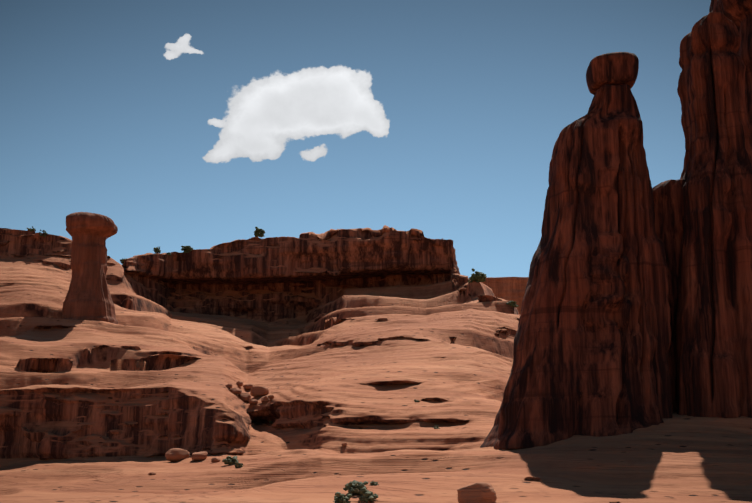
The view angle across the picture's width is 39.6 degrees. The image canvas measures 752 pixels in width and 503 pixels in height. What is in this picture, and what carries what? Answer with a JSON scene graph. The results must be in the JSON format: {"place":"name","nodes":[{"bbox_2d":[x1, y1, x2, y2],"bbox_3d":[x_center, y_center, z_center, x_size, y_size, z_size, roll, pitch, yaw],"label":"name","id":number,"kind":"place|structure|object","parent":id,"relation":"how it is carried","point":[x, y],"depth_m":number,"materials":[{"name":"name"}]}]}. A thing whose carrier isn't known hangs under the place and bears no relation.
{"place":"outdoors","nodes":[
{"label":"outdoors","id":0,"kind":"place"},
{"bbox_2d":[0,0,710,277],"label":"sky","id":1,"kind":"structure","parent":0,"point":[197,124],"materials":[{"name":"blue"}]},
{"bbox_2d":[0,225,751,502],"bbox_3d":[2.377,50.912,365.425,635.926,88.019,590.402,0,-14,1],"label":"rocky desert terrain","id":2,"kind":"structure","parent":0,"point":[358,341],"depth_m":176.91,"materials":[{"name":"brown stone"}]},
{"bbox_2d":[39,229,47,236],"bbox_3d":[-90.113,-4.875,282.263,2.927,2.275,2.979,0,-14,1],"label":"shrub","id":3,"kind":"object","parent":2,"relation":"on","point":[44,232],"depth_m":281.55,"materials":[{"name":"green plant"}]},
{"bbox_2d":[62,212,117,323],"bbox_3d":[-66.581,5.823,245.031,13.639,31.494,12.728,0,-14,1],"label":"hoodoo","id":4,"kind":"object","parent":2,"relation":"on","point":[88,296],"depth_m":242.90,"materials":[{"name":"brown stone"}]},
{"bbox_2d":[153,247,160,252],"bbox_3d":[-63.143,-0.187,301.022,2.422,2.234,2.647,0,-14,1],"label":"juniper","id":5,"kind":"object","parent":2,"relation":"on","point":[156,250],"depth_m":300.90,"materials":[{"name":"green plant"}]},
{"bbox_2d":[165,448,189,460],"bbox_3d":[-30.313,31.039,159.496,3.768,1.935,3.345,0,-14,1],"label":"boulder","id":6,"kind":"object","parent":2,"relation":"on","point":[176,454],"depth_m":158.31,"materials":[{"name":"brown stone"}]},
{"bbox_2d":[181,246,192,252],"bbox_3d":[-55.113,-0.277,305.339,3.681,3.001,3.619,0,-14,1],"label":"juniper","id":7,"kind":"object","parent":2,"relation":"on","point":[186,249],"depth_m":304.47,"materials":[{"name":"green plant"}]},
{"bbox_2d":[191,451,207,459],"bbox_3d":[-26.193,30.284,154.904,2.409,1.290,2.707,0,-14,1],"label":"boulder","id":8,"kind":"object","parent":2,"relation":"on","point":[199,455],"depth_m":153.86,"materials":[{"name":"brown stone"}]},
{"bbox_2d":[211,457,219,462],"bbox_3d":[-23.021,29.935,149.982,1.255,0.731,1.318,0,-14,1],"label":"boulder","id":9,"kind":"object","parent":2,"relation":"on","point":[214,459],"depth_m":149.53,"materials":[{"name":"brown stone"}]},
{"bbox_2d":[222,456,238,464],"bbox_3d":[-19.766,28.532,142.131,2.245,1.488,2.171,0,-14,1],"label":"shrub","id":10,"kind":"object","parent":2,"relation":"on","point":[229,460],"depth_m":141.56,"materials":[{"name":"green plant"}]},
{"bbox_2d":[229,388,241,394],"bbox_3d":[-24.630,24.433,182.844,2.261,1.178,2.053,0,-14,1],"label":"boulder","id":11,"kind":"object","parent":2,"relation":"on","point":[236,391],"depth_m":182.26,"materials":[{"name":"brown stone"}]},
{"bbox_2d":[235,463,243,467],"bbox_3d":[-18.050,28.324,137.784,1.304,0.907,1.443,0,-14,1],"label":"shrub","id":12,"kind":"object","parent":2,"relation":"on","point":[238,465],"depth_m":137.60,"materials":[{"name":"green plant"}]},
{"bbox_2d":[238,393,250,401],"bbox_3d":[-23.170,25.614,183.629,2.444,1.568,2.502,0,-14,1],"label":"boulder","id":13,"kind":"object","parent":2,"relation":"on","point":[245,397],"depth_m":182.74,"materials":[{"name":"brown stone"}]},
{"bbox_2d":[243,384,252,389],"bbox_3d":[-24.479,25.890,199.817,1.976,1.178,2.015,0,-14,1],"label":"boulder","id":14,"kind":"object","parent":2,"relation":"on","point":[248,386],"depth_m":199.15,"materials":[{"name":"brown stone"}]},
{"bbox_2d":[249,399,257,403],"bbox_3d":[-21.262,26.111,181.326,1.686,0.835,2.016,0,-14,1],"label":"boulder","id":15,"kind":"object","parent":2,"relation":"on","point":[254,401],"depth_m":180.56,"materials":[{"name":"brown stone"}]},
{"bbox_2d":[250,386,268,396],"bbox_3d":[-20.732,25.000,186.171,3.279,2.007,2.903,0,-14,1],"label":"boulder","id":16,"kind":"object","parent":2,"relation":"on","point":[257,391],"depth_m":184.91,"materials":[{"name":"brown stone"}]},
{"bbox_2d":[254,227,264,237],"bbox_3d":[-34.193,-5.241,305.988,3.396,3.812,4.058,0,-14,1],"label":"juniper","id":17,"kind":"object","parent":2,"relation":"on","point":[257,231],"depth_m":305.28,"materials":[{"name":"green plant"}]},
{"bbox_2d":[261,396,268,401],"bbox_3d":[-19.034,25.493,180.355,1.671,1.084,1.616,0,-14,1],"label":"boulder","id":18,"kind":"object","parent":2,"relation":"on","point":[265,399],"depth_m":179.66,"materials":[{"name":"brown stone"}]},
{"bbox_2d":[333,492,351,502],"bbox_3d":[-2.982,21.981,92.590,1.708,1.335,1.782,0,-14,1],"label":"shrub","id":19,"kind":"object","parent":2,"relation":"on","point":[339,497],"depth_m":92.09,"materials":[{"name":"green plant"}]},
{"bbox_2d":[343,480,368,494],"bbox_3d":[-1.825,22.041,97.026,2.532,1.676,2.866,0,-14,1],"label":"shrub","id":20,"kind":"object","parent":2,"relation":"on","point":[353,487],"depth_m":96.43,"materials":[{"name":"green plant"}]},
{"bbox_2d":[359,487,377,502],"bbox_3d":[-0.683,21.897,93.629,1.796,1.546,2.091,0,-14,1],"label":"shrub","id":21,"kind":"object","parent":2,"relation":"on","point":[366,496],"depth_m":93.18,"materials":[{"name":"green plant"}]},
{"bbox_2d":[457,482,496,502],"bbox_3d":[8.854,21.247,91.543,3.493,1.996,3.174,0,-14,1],"label":"boulder","id":22,"kind":"object","parent":2,"relation":"on","point":[481,492],"depth_m":90.47,"materials":[{"name":"brown stone"}]},
{"bbox_2d":[471,268,486,281],"bbox_3d":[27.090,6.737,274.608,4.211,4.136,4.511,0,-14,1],"label":"juniper","id":23,"kind":"object","parent":2,"relation":"on","point":[478,276],"depth_m":273.57,"materials":[{"name":"green plant"}]},
{"bbox_2d":[506,301,518,307],"bbox_3d":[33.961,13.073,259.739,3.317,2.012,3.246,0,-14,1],"label":"shrub","id":24,"kind":"object","parent":2,"relation":"on","point":[512,304],"depth_m":258.91,"materials":[{"name":"green plant"}]},
{"bbox_2d":[480,84,671,449],"bbox_3d":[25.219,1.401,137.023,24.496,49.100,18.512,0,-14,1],"label":"rock spire","id":25,"kind":"structure","parent":2,"relation":"on","point":[592,340],"depth_m":130.72,"materials":[{"name":"brown stone"}]},
{"bbox_2d":[586,52,638,94],"bbox_3d":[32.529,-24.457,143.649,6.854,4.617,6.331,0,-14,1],"label":"balanced rock","id":26,"kind":"object","parent":25,"relation":"on","point":[617,68],"depth_m":140.95,"materials":[{"name":"brown stone"}]},
{"bbox_2d":[673,12,751,417],"bbox_3d":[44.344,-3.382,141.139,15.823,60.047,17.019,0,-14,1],"label":"rock tower","id":27,"kind":"structure","parent":2,"relation":"on","point":[712,331],"depth_m":134.61,"materials":[{"name":"brown stone"}]},
{"bbox_2d":[709,0,751,125],"bbox_3d":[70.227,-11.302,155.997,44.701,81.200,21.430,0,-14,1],"label":"rock tower","id":28,"kind":"structure","parent":2,"relation":"on","point":[738,13],"depth_m":156.36,"materials":[{"name":"brown stone"}]},
{"bbox_2d":[470,277,527,314],"bbox_3d":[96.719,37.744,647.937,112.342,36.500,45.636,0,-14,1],"label":"cliff","id":29,"kind":"structure","parent":0,"point":[510,288],"depth_m":630.32,"materials":[{"name":"brown stone"}]},
{"bbox_2d":[652,179,685,411],"bbox_3d":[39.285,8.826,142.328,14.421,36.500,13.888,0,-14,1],"label":"tower saddle wall","id":30,"kind":"structure","parent":0,"point":[668,204],"depth_m":139.88,"materials":[{"name":"brown stone"}]}
]}

